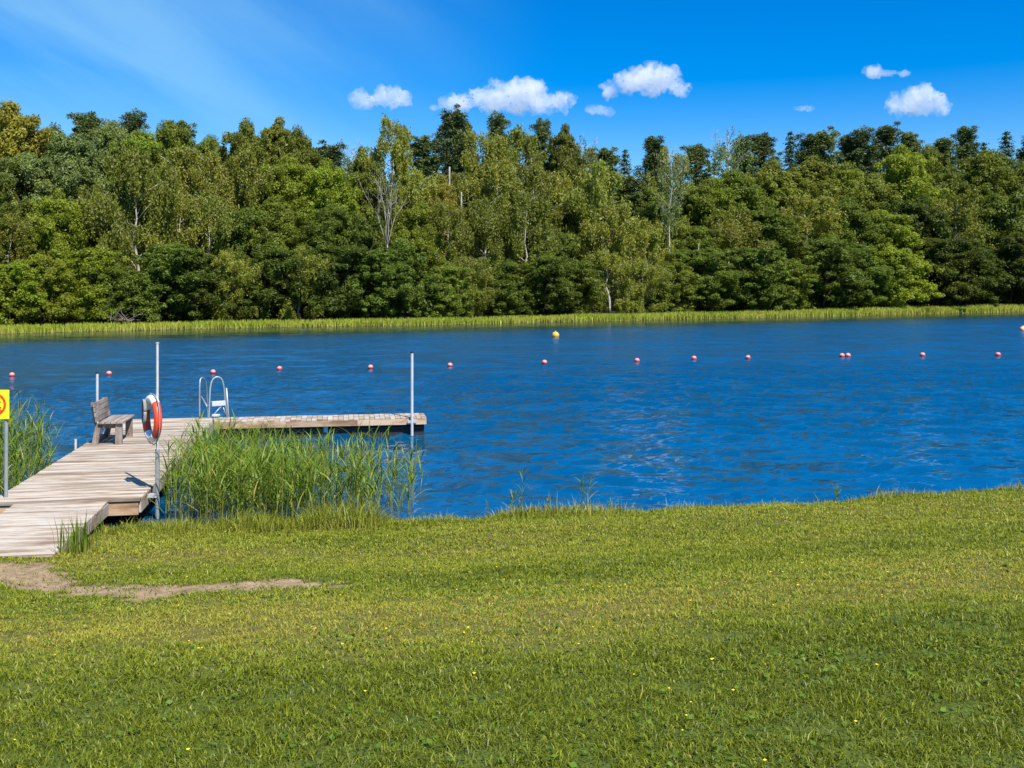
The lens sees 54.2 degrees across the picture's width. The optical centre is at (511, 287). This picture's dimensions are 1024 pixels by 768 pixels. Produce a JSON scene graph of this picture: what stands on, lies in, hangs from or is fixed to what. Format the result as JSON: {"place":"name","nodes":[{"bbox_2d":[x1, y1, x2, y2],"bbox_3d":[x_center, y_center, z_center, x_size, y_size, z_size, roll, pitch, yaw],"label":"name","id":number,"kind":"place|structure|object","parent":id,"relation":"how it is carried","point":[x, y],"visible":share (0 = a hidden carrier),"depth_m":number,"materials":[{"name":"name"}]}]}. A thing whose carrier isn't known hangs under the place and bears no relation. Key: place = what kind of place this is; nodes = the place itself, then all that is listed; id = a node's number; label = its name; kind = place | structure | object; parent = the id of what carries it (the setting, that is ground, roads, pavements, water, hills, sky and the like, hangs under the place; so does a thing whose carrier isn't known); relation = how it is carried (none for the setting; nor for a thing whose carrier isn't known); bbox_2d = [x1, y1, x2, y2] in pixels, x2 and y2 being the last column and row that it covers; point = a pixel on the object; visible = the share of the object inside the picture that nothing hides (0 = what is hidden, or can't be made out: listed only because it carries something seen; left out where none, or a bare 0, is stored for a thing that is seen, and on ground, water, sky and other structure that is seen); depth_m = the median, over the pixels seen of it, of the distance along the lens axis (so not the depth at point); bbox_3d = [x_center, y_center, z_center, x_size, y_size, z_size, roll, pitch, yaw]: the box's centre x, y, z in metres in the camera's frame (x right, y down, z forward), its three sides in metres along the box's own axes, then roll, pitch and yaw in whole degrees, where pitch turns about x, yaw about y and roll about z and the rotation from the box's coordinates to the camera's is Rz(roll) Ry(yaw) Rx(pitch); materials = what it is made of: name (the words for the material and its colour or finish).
{"place":"outdoors","nodes":[
{"label":"outdoors","id":0,"kind":"place"},
{"bbox_2d":[0,312,1023,531],"bbox_3d":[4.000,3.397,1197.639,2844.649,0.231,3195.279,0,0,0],"label":"water","id":1,"kind":"structure","parent":0,"point":[799,409],"depth_m":30.80,"materials":[{"name":"liquid"}]},
{"bbox_2d":[0,390,64,493],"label":"reeds","id":2,"kind":"object","parent":1,"relation":"in","point":[13,454],"visible":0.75,"depth_m":17.64,"materials":[{"name":"green plant"}]},
{"bbox_2d":[139,408,429,524],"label":"reeds","id":3,"kind":"object","parent":1,"relation":"in","point":[255,475],"visible":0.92,"depth_m":14.93,"materials":[{"name":"green plant"}]},
{"bbox_2d":[0,304,1023,333],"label":"shore reeds","id":4,"kind":"object","parent":1,"relation":"on","point":[401,321],"visible":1,"depth_m":96.31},
{"bbox_2d":[0,494,1023,767],"bbox_3d":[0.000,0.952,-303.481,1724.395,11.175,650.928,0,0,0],"label":"ground","id":5,"kind":"structure","parent":0,"point":[30,574],"depth_m":5.50,"materials":[{"name":"plant"}]},
{"bbox_2d":[47,508,104,555],"bbox_3d":[-5.048,2.805,11.539,0.577,0.492,0.789,0,0,0],"label":"grass tuft","id":6,"kind":"object","parent":5,"relation":"on","point":[74,545],"visible":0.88,"depth_m":11.49,"materials":[{"name":"green plant"}]},
{"bbox_2d":[0,413,425,556],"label":"pier","id":7,"kind":"structure","parent":5,"relation":"on","point":[107,476],"depth_m":15.81,"materials":[{"name":"grey wood"}]},
{"bbox_2d":[91,397,134,444],"bbox_3d":[-7.783,2.576,19.500,0.593,0.808,1.140,0,0,-10],"label":"bench","id":8,"kind":"object","parent":7,"relation":"on","point":[116,422],"visible":1,"depth_m":19.18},
{"bbox_2d":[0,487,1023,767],"bbox_3d":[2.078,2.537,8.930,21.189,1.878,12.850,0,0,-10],"label":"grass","id":9,"kind":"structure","parent":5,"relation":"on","point":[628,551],"depth_m":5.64,"materials":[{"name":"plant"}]},
{"bbox_2d":[0,559,1023,767],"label":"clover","id":10,"kind":"object","parent":5,"relation":"on","point":[585,751],"visible":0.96,"depth_m":5.38,"materials":[{"name":"green plant"}]},
{"bbox_2d":[0,290,1023,333],"bbox_3d":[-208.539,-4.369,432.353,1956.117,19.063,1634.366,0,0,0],"label":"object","id":11,"kind":"structure","parent":0,"point":[613,310],"depth_m":106.17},
{"bbox_2d":[0,213,45,263],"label":"birch tree","id":12,"kind":"object","parent":11,"relation":"on","point":[17,234],"visible":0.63,"depth_m":82.32,"materials":[{"name":"green plant"}]},
{"bbox_2d":[0,259,47,325],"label":"bush","id":13,"kind":"object","parent":11,"relation":"on","point":[14,269],"visible":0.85,"depth_m":77.61,"materials":[{"name":"green plant"}]},
{"bbox_2d":[0,152,65,259],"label":"willow tree","id":14,"kind":"object","parent":11,"relation":"on","point":[32,171],"visible":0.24,"depth_m":88.02,"materials":[{"name":"green plant"}]},
{"bbox_2d":[0,99,73,217],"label":"oak tree","id":15,"kind":"object","parent":11,"relation":"on","point":[19,133],"visible":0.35,"depth_m":90.61,"materials":[{"name":"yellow plant"}]},
{"bbox_2d":[0,253,88,325],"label":"bush","id":16,"kind":"object","parent":11,"relation":"on","point":[45,266],"visible":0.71,"depth_m":78.85,"materials":[{"name":"green plant"}]},
{"bbox_2d":[14,189,98,302],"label":"broadleaf tree","id":17,"kind":"object","parent":11,"relation":"on","point":[58,210],"visible":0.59,"depth_m":84.83,"materials":[{"name":"green plant"}]},
{"bbox_2d":[22,130,121,289],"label":"willow tree","id":18,"kind":"object","parent":11,"relation":"on","point":[69,164],"visible":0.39,"depth_m":89.74,"materials":[{"name":"green plant"}]},
{"bbox_2d":[30,245,141,323],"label":"bush","id":19,"kind":"object","parent":11,"relation":"on","point":[88,261],"visible":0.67,"depth_m":81.75,"materials":[{"name":"green plant"}]},
{"bbox_2d":[60,177,146,294],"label":"birch tree","id":20,"kind":"object","parent":11,"relation":"on","point":[93,215],"visible":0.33,"depth_m":87.66,"materials":[{"name":"green plant"}]},
{"bbox_2d":[74,118,140,195],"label":"willow tree","id":21,"kind":"object","parent":11,"relation":"on","point":[111,131],"visible":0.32,"depth_m":98.80,"materials":[{"name":"green plant"}]},
{"bbox_2d":[75,263,160,323],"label":"bush","id":22,"kind":"object","parent":11,"relation":"on","point":[114,277],"visible":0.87,"depth_m":82.05,"materials":[{"name":"green plant"}]},
{"bbox_2d":[81,142,185,300],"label":"birch tree","id":23,"kind":"object","parent":11,"relation":"on","point":[131,169],"visible":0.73,"depth_m":88.02,"materials":[{"name":"green plant"}]},
{"bbox_2d":[105,129,174,266],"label":"broadleaf tree","id":24,"kind":"object","parent":11,"relation":"on","point":[142,140],"visible":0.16,"depth_m":96.86,"materials":[{"name":"green plant"}]},
{"bbox_2d":[128,243,215,322],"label":"alder tree","id":25,"kind":"object","parent":11,"relation":"on","point":[161,262],"visible":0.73,"depth_m":83.42,"materials":[{"name":"green plant"}]},
{"bbox_2d":[151,119,196,196],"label":"oak tree","id":26,"kind":"object","parent":11,"relation":"on","point":[170,134],"visible":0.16,"depth_m":106.78,"materials":[{"name":"green plant"}]},
{"bbox_2d":[139,188,212,308],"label":"birch tree","id":27,"kind":"object","parent":11,"relation":"on","point":[172,220],"visible":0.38,"depth_m":90.38,"materials":[{"name":"green plant"}]},
{"bbox_2d":[153,144,207,232],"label":"birch tree","id":28,"kind":"object","parent":11,"relation":"on","point":[175,168],"visible":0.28,"depth_m":97.21,"materials":[{"name":"green plant"}]},
{"bbox_2d":[156,252,251,321],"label":"alder tree","id":29,"kind":"object","parent":11,"relation":"on","point":[196,312],"visible":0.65,"depth_m":85.99,"materials":[{"name":"green plant"}]},
{"bbox_2d":[169,190,245,312],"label":"birch tree","id":30,"kind":"object","parent":11,"relation":"on","point":[222,221],"visible":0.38,"depth_m":91.50,"materials":[{"name":"green plant"}]},
{"bbox_2d":[176,146,239,254],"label":"birch tree","id":31,"kind":"object","parent":11,"relation":"on","point":[211,166],"visible":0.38,"depth_m":96.72,"materials":[{"name":"green plant"}]},
{"bbox_2d":[197,249,265,321],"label":"birch tree","id":32,"kind":"object","parent":11,"relation":"on","point":[226,262],"visible":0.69,"depth_m":87.76,"materials":[{"name":"green plant"}]},
{"bbox_2d":[202,206,278,314],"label":"alder tree","id":33,"kind":"object","parent":11,"relation":"on","point":[246,217],"visible":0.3,"depth_m":93.64,"materials":[{"name":"green plant"}]},
{"bbox_2d":[217,147,276,228],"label":"birch tree","id":34,"kind":"object","parent":11,"relation":"on","point":[247,169],"visible":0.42,"depth_m":100.10,"materials":[{"name":"green plant"}]},
{"bbox_2d":[208,117,285,203],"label":"oak tree","id":35,"kind":"object","parent":11,"relation":"on","point":[244,136],"visible":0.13,"depth_m":107.00,"materials":[{"name":"green plant"}]},
{"bbox_2d":[220,242,317,320],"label":"alder tree","id":36,"kind":"object","parent":11,"relation":"on","point":[267,295],"visible":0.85,"depth_m":89.25,"materials":[{"name":"green plant"}]},
{"bbox_2d":[245,194,311,311],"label":"oak tree","id":37,"kind":"object","parent":11,"relation":"on","point":[277,211],"visible":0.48,"depth_m":95.78,"materials":[{"name":"green plant"}]},
{"bbox_2d":[258,116,315,173],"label":"oak tree","id":38,"kind":"object","parent":11,"relation":"on","point":[274,147],"visible":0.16,"depth_m":110.11,"materials":[{"name":"green plant"}]},
{"bbox_2d":[255,155,319,247],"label":"broadleaf tree","id":39,"kind":"object","parent":11,"relation":"on","point":[284,185],"visible":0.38,"depth_m":101.37,"materials":[{"name":"green plant"}]},
{"bbox_2d":[272,244,336,320],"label":"birch tree","id":40,"kind":"object","parent":11,"relation":"on","point":[308,280],"visible":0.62,"depth_m":90.57,"materials":[{"name":"green plant"}]},
{"bbox_2d":[288,204,367,298],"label":"oak tree","id":41,"kind":"object","parent":11,"relation":"on","point":[332,215],"visible":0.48,"depth_m":96.48,"materials":[{"name":"green plant"}]},
{"bbox_2d":[287,158,374,245],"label":"broadleaf tree","id":42,"kind":"object","parent":11,"relation":"on","point":[326,183],"visible":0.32,"depth_m":101.31,"materials":[{"name":"green plant"}]},
{"bbox_2d":[295,244,372,319],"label":"alder tree","id":43,"kind":"object","parent":11,"relation":"on","point":[334,301],"visible":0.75,"depth_m":91.74,"materials":[{"name":"green plant"}]},
{"bbox_2d":[319,215,387,312],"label":"alder tree","id":44,"kind":"object","parent":11,"relation":"on","point":[361,234],"visible":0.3,"depth_m":98.04,"materials":[{"name":"green plant"}]},
{"bbox_2d":[343,160,407,251],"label":"birch tree","id":45,"kind":"object","parent":11,"relation":"on","point":[371,173],"visible":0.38,"depth_m":104.53,"materials":[{"name":"green plant"}]},
{"bbox_2d":[337,248,414,317],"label":"alder tree","id":46,"kind":"object","parent":11,"relation":"on","point":[381,297],"visible":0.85,"depth_m":92.51,"materials":[{"name":"green plant"}]},
{"bbox_2d":[357,113,414,208],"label":"birch tree","id":47,"kind":"object","parent":11,"relation":"on","point":[400,161],"visible":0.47,"depth_m":112.73,"materials":[{"name":"green plant"}]},
{"bbox_2d":[370,237,455,318],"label":"alder tree","id":48,"kind":"object","parent":11,"relation":"on","point":[408,295],"visible":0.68,"depth_m":94.42,"materials":[{"name":"green plant"}]},
{"bbox_2d":[388,167,442,254],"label":"birch tree","id":49,"kind":"object","parent":11,"relation":"on","point":[416,176],"visible":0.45,"depth_m":106.59,"materials":[{"name":"green plant"}]},
{"bbox_2d":[389,202,450,293],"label":"broadleaf tree","id":50,"kind":"object","parent":11,"relation":"on","point":[414,234],"visible":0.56,"depth_m":102.21,"materials":[{"name":"green plant"}]},
{"bbox_2d":[418,103,473,200],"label":"pine tree","id":51,"kind":"object","parent":11,"relation":"on","point":[452,143],"visible":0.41,"depth_m":118.82,"materials":[{"name":"green plant"}]},
{"bbox_2d":[420,201,471,279],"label":"birch tree","id":52,"kind":"object","parent":11,"relation":"on","point":[454,226],"visible":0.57,"depth_m":102.74,"materials":[{"name":"green plant"}]},
{"bbox_2d":[410,263,483,317],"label":"bush","id":53,"kind":"object","parent":11,"relation":"on","point":[446,296],"visible":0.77,"depth_m":96.06,"materials":[{"name":"green plant"}]},
{"bbox_2d":[446,256,501,317],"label":"birch tree","id":54,"kind":"object","parent":11,"relation":"on","point":[483,274],"visible":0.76,"depth_m":98.58,"materials":[{"name":"green plant"}]},
{"bbox_2d":[460,128,513,208],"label":"birch tree","id":55,"kind":"object","parent":11,"relation":"on","point":[491,150],"visible":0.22,"depth_m":116.97,"materials":[{"name":"green plant"}]},
{"bbox_2d":[456,190,524,309],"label":"birch tree","id":56,"kind":"object","parent":11,"relation":"on","point":[483,221],"visible":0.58,"depth_m":105.93,"materials":[{"name":"green plant"}]},
{"bbox_2d":[461,157,532,256],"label":"birch tree","id":57,"kind":"object","parent":11,"relation":"on","point":[493,172],"visible":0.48,"depth_m":111.33,"materials":[{"name":"green plant"}]},
{"bbox_2d":[472,259,541,316],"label":"bush","id":58,"kind":"object","parent":11,"relation":"on","point":[504,282],"visible":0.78,"depth_m":100.48,"materials":[{"name":"green plant"}]},
{"bbox_2d":[488,123,556,206],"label":"birch tree","id":59,"kind":"object","parent":11,"relation":"on","point":[523,143],"visible":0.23,"depth_m":121.57,"materials":[{"name":"green plant"}]},
{"bbox_2d":[491,190,561,304],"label":"birch tree","id":60,"kind":"object","parent":11,"relation":"on","point":[535,209],"visible":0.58,"depth_m":106.91,"materials":[{"name":"green plant"}]},
{"bbox_2d":[505,160,570,266],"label":"birch tree","id":61,"kind":"object","parent":11,"relation":"on","point":[532,172],"visible":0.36,"depth_m":114.98,"materials":[{"name":"green plant"}]},
{"bbox_2d":[506,250,582,315],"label":"alder tree","id":62,"kind":"object","parent":11,"relation":"on","point":[549,262],"visible":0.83,"depth_m":101.82,"materials":[{"name":"green plant"}]},
{"bbox_2d":[540,123,594,189],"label":"tree","id":63,"kind":"object","parent":11,"relation":"on","point":[563,153],"visible":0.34,"depth_m":130.89,"materials":[{"name":"green plant"}]},
{"bbox_2d":[533,258,608,314],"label":"bush","id":64,"kind":"object","parent":11,"relation":"on","point":[584,284],"visible":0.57,"depth_m":104.09,"materials":[{"name":"green plant"}]},
{"bbox_2d":[554,158,646,302],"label":"birch tree","id":65,"kind":"object","parent":11,"relation":"on","point":[600,184],"visible":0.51,"depth_m":114.75,"materials":[{"name":"green plant"}]},
{"bbox_2d":[573,249,642,313],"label":"birch tree","id":66,"kind":"object","parent":11,"relation":"on","point":[604,260],"visible":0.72,"depth_m":107.90,"materials":[{"name":"green plant"}]},
{"bbox_2d":[576,201,641,309],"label":"birch tree","id":67,"kind":"object","parent":11,"relation":"on","point":[607,229],"visible":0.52,"depth_m":112.50,"materials":[{"name":"green plant"}]},
{"bbox_2d":[613,172,660,259],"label":"pine tree","id":68,"kind":"object","parent":11,"relation":"on","point":[631,182],"visible":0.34,"depth_m":123.70,"materials":[{"name":"green plant"}]},
{"bbox_2d":[620,257,672,313],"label":"birch tree","id":69,"kind":"object","parent":11,"relation":"on","point":[646,274],"visible":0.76,"depth_m":109.83,"materials":[{"name":"green plant"}]},
{"bbox_2d":[627,215,677,306],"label":"birch tree","id":70,"kind":"object","parent":11,"relation":"on","point":[651,237],"visible":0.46,"depth_m":116.02,"materials":[{"name":"green plant"}]},
{"bbox_2d":[651,146,693,260],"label":"birch tree","id":71,"kind":"object","parent":11,"relation":"on","point":[668,173],"visible":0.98,"depth_m":118.05,"materials":[{"name":"green plant"}]},
{"bbox_2d":[644,261,704,312],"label":"bush","id":72,"kind":"object","parent":11,"relation":"on","point":[683,282],"visible":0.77,"depth_m":112.21,"materials":[{"name":"green plant"}]},
{"bbox_2d":[655,225,725,300],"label":"oak tree","id":73,"kind":"object","parent":11,"relation":"on","point":[695,237],"visible":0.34,"depth_m":120.11,"materials":[{"name":"green plant"}]},
{"bbox_2d":[676,144,719,190],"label":"pine tree","id":74,"kind":"object","parent":11,"relation":"on","point":[697,155],"visible":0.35,"depth_m":145.52,"materials":[{"name":"green plant"}]},
{"bbox_2d":[666,247,753,312],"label":"alder tree","id":75,"kind":"object","parent":11,"relation":"on","point":[708,264],"visible":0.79,"depth_m":114.45,"materials":[{"name":"green plant"}]},
{"bbox_2d":[671,176,749,263],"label":"oak tree","id":76,"kind":"object","parent":11,"relation":"on","point":[708,199],"visible":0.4,"depth_m":126.53,"materials":[{"name":"green plant"}]},
{"bbox_2d":[691,168,783,266],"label":"oak tree","id":77,"kind":"object","parent":11,"relation":"on","point":[749,191],"visible":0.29,"depth_m":130.32,"materials":[{"name":"green plant"}]},
{"bbox_2d":[703,207,773,304],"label":"birch tree","id":78,"kind":"object","parent":11,"relation":"on","point":[733,232],"visible":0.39,"depth_m":122.68,"materials":[{"name":"green plant"}]},
{"bbox_2d":[718,244,797,310],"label":"alder tree","id":79,"kind":"object","parent":11,"relation":"on","point":[766,293],"visible":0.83,"depth_m":116.39,"materials":[{"name":"green plant"}]},
{"bbox_2d":[721,158,821,246],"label":"oak tree","id":80,"kind":"object","parent":11,"relation":"on","point":[772,176],"visible":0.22,"depth_m":137.12,"materials":[{"name":"green plant"}]},
{"bbox_2d":[738,207,816,283],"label":"oak tree","id":81,"kind":"object","parent":11,"relation":"on","point":[772,221],"visible":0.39,"depth_m":125.33,"materials":[{"name":"green plant"}]},
{"bbox_2d":[749,255,822,309],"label":"bush","id":82,"kind":"object","parent":11,"relation":"on","point":[800,279],"visible":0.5,"depth_m":119.94,"materials":[{"name":"green plant"}]},
{"bbox_2d":[776,193,847,276],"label":"birch tree","id":83,"kind":"object","parent":11,"relation":"on","point":[823,215],"visible":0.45,"depth_m":131.09,"materials":[{"name":"green plant"}]},
{"bbox_2d":[790,154,855,271],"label":"oak tree","id":84,"kind":"object","parent":11,"relation":"on","point":[823,181],"visible":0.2,"depth_m":140.73,"materials":[{"name":"green plant"}]},
{"bbox_2d":[792,233,873,308],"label":"alder tree","id":85,"kind":"object","parent":11,"relation":"on","point":[830,248],"visible":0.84,"depth_m":122.99,"materials":[{"name":"green plant"}]},
{"bbox_2d":[805,195,897,271],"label":"oak tree","id":86,"kind":"object","parent":11,"relation":"on","point":[856,223],"visible":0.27,"depth_m":134.23,"materials":[{"name":"green plant"}]},
{"bbox_2d":[810,243,906,307],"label":"alder tree","id":87,"kind":"object","parent":11,"relation":"on","point":[880,275],"visible":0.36,"depth_m":127.55,"materials":[{"name":"green plant"}]},
{"bbox_2d":[829,160,889,210],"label":"oak tree","id":88,"kind":"object","parent":11,"relation":"on","point":[847,174],"visible":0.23,"depth_m":145.61,"materials":[{"name":"green plant"}]},
{"bbox_2d":[846,125,883,177],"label":"pine tree","id":89,"kind":"object","parent":11,"relation":"on","point":[861,139],"visible":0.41,"depth_m":167.42,"materials":[{"name":"green plant"}]},
{"bbox_2d":[850,171,914,235],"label":"oak tree","id":90,"kind":"object","parent":11,"relation":"on","point":[882,194],"visible":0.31,"depth_m":144.08,"materials":[{"name":"green plant"}]},
{"bbox_2d":[862,209,930,289],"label":"broadleaf tree","id":91,"kind":"object","parent":11,"relation":"on","point":[905,241],"visible":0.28,"depth_m":136.86,"materials":[{"name":"green plant"}]},
{"bbox_2d":[870,246,944,308],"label":"bush","id":92,"kind":"object","parent":11,"relation":"on","point":[899,257],"visible":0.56,"depth_m":131.20,"materials":[{"name":"green plant"}]},
{"bbox_2d":[873,143,949,249],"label":"broadleaf tree","id":93,"kind":"object","parent":11,"relation":"on","point":[909,176],"visible":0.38,"depth_m":150.79,"materials":[{"name":"green plant"}]},
{"bbox_2d":[876,192,955,292],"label":"alder tree","id":94,"kind":"object","parent":11,"relation":"on","point":[922,212],"visible":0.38,"depth_m":141.87,"materials":[{"name":"green plant"}]},
{"bbox_2d":[903,236,988,305],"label":"alder tree","id":95,"kind":"object","parent":11,"relation":"on","point":[943,250],"visible":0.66,"depth_m":135.71,"materials":[{"name":"green plant"}]},
{"bbox_2d":[921,184,998,275],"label":"birch tree","id":96,"kind":"object","parent":11,"relation":"on","point":[966,217],"visible":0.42,"depth_m":146.12,"materials":[{"name":"green plant"}]},
{"bbox_2d":[927,238,1023,306],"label":"alder tree","id":97,"kind":"object","parent":11,"relation":"on","point":[1003,279],"visible":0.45,"depth_m":139.69,"materials":[{"name":"green plant"}]},
{"bbox_2d":[945,189,1023,294],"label":"alder tree","id":98,"kind":"object","parent":11,"relation":"on","point":[999,210],"visible":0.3,"depth_m":148.59,"materials":[{"name":"green plant"}]},
{"bbox_2d":[954,148,1023,223],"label":"oak tree","id":99,"kind":"object","parent":11,"relation":"on","point":[984,168],"visible":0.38,"depth_m":161.22,"materials":[{"name":"green plant"}]},
{"bbox_2d":[979,232,1023,304],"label":"alder tree","id":100,"kind":"object","parent":11,"relation":"on","point":[1013,253],"visible":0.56,"depth_m":144.07,"materials":[{"name":"green plant"}]},
{"bbox_2d":[0,0,1023,193],"label":"sky","id":101,"kind":"structure","parent":0,"point":[621,73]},
{"bbox_2d":[95,476,1023,538],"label":"bank grass","id":102,"kind":"structure","parent":0,"point":[344,518],"depth_m":13.63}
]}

